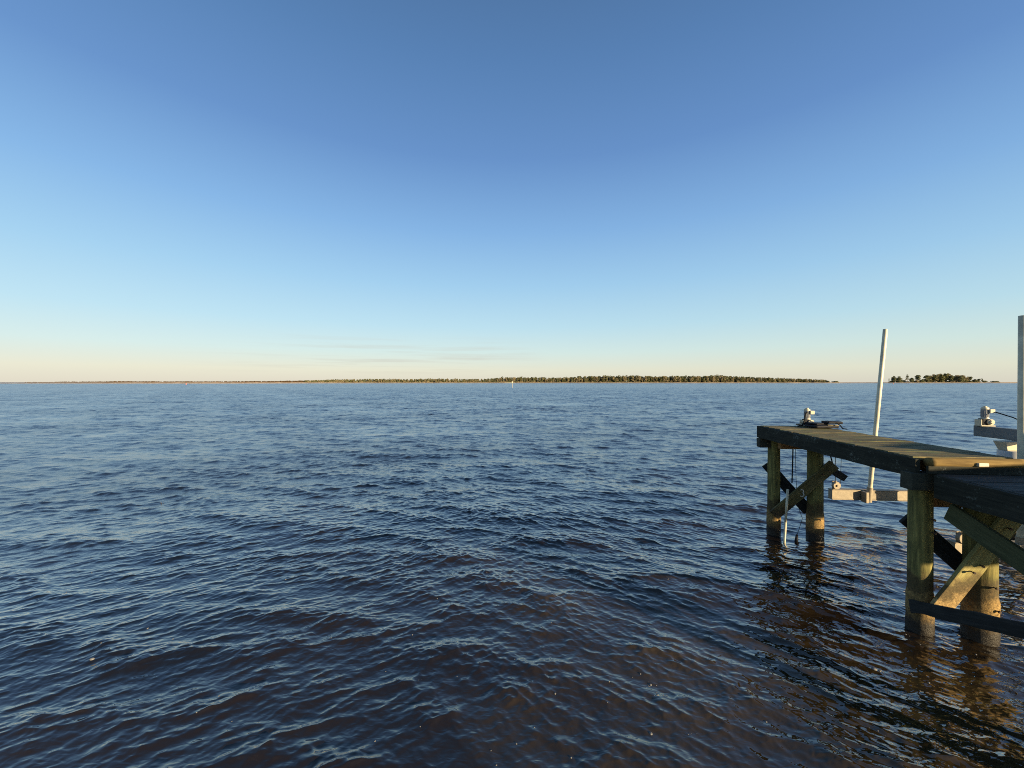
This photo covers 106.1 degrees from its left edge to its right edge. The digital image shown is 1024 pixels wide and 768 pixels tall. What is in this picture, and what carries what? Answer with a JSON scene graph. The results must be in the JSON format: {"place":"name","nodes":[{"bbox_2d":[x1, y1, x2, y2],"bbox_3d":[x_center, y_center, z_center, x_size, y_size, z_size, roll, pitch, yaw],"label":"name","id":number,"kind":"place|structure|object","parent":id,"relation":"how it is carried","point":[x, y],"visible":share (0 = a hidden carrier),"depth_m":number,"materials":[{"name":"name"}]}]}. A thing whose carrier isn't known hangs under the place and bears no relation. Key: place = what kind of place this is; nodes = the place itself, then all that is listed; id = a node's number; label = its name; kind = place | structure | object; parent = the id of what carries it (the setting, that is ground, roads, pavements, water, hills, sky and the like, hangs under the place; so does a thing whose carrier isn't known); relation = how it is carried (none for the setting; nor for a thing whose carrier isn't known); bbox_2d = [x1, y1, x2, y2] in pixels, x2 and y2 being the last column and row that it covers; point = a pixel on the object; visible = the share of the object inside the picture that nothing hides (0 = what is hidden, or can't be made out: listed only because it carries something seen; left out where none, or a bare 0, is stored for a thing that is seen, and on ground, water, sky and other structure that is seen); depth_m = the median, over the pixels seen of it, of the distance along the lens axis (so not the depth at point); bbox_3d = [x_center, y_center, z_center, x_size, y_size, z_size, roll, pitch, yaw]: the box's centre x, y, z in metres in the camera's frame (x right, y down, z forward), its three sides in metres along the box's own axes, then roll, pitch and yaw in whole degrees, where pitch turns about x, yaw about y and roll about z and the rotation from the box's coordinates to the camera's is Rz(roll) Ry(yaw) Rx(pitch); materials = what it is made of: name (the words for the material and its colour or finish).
{"place":"outdoors","nodes":[
{"label":"outdoors","id":0,"kind":"place"},
{"bbox_2d":[0,382,1016,383],"bbox_3d":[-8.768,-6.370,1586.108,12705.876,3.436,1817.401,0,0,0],"label":"shore","id":1,"kind":"structure","parent":0,"point":[389,382],"depth_m":790.35,"materials":[{"name":"green plant"}]},
{"bbox_2d":[64,380,308,381],"bbox_3d":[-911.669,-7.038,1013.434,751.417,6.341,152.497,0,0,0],"label":"marsh scrub","id":2,"kind":"object","parent":1,"relation":"on","point":[199,381],"visible":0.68,"depth_m":966.56,"materials":[{"name":"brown plant"}]},
{"bbox_2d":[303,375,829,382],"bbox_3d":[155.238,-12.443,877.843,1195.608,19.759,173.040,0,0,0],"label":"woods","id":3,"kind":"object","parent":1,"relation":"on","point":[649,379],"visible":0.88,"depth_m":903.50,"materials":[{"name":"green plant"}]},
{"bbox_2d":[923,375,930,382],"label":"pine tree","id":4,"kind":"object","parent":1,"relation":"on","point":[926,377],"visible":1,"depth_m":883.41,"materials":[{"name":"green plant"}]},
{"bbox_2d":[888,373,980,382],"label":"island woods","id":5,"kind":"object","parent":1,"relation":"on","point":[941,378],"visible":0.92,"depth_m":888.47,"materials":[{"name":"green plant"}]},
{"bbox_2d":[0,383,1023,767],"bbox_3d":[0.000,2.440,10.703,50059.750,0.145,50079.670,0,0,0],"label":"water","id":6,"kind":"structure","parent":0,"point":[324,575],"depth_m":4.71,"materials":[{"name":"blue liquid"}]},
{"bbox_2d":[69,510,1006,765],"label":"foam bubbles","id":7,"kind":"object","parent":6,"relation":"on","point":[93,658],"visible":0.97,"depth_m":3.35},
{"bbox_2d":[783,489,788,543],"bbox_3d":[4.292,2.191,6.042,0.155,1.064,0.037,0,0,-30],"label":"pvc pipe","id":8,"kind":"object","parent":6,"relation":"in","point":[785,518],"visible":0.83,"depth_m":6.04,"materials":[{"name":"white plastic"}]},
{"bbox_2d":[757,426,1023,646],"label":"wooden dock","id":9,"kind":"object","parent":6,"relation":"in","point":[980,495],"visible":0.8,"depth_m":3.76,"materials":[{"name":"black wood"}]},
{"bbox_2d":[791,449,793,482],"bbox_3d":[4.558,1.290,6.256,0.033,0.640,0.018,0,0,0],"label":"rope","id":10,"kind":"object","parent":9,"relation":"hanging from","point":[792,465],"visible":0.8,"depth_m":6.25,"materials":[{"name":"black fabric"}]},
{"bbox_2d":[794,504,802,541],"bbox_3d":[4.518,2.171,6.094,0.159,0.644,0.070,0,0,-27],"label":"sinker line","id":11,"kind":"object","parent":9,"relation":"hanging from","point":[796,538],"visible":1,"depth_m":6.06,"materials":[{"name":"black"}]},
{"bbox_2d":[796,408,814,426],"bbox_3d":[4.760,0.538,6.277,0.324,0.297,0.188,0,0,0],"label":"lift motor","id":12,"kind":"object","parent":9,"relation":"on","point":[806,418],"visible":0.87,"depth_m":6.26,"materials":[{"name":"beige paint"}]},
{"bbox_2d":[805,421,846,429],"bbox_3d":[4.887,0.636,6.038,0.473,0.113,0.318,0,0,10],"label":"folded mat","id":13,"kind":"object","parent":9,"relation":"on","point":[824,424],"visible":1,"depth_m":5.97,"materials":[{"name":"black rubber"}]},
{"bbox_2d":[828,315,1023,553],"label":"boat lift","id":14,"kind":"object","parent":6,"relation":"in","point":[1011,445],"visible":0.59,"depth_m":6.31,"materials":[{"name":"metal"}]},
{"bbox_2d":[974,406,994,426],"bbox_3d":[7.982,0.541,6.491,0.194,0.337,0.153,0,0,12],"label":"lift motor","id":15,"kind":"object","parent":14,"relation":"attached to","point":[984,419],"visible":1,"depth_m":6.46,"materials":[{"name":"beige paint"}]},
{"bbox_2d":[0,0,1023,381],"label":"sky","id":16,"kind":"structure","parent":0,"point":[191,190],"materials":[{"name":"blue"}]}
]}

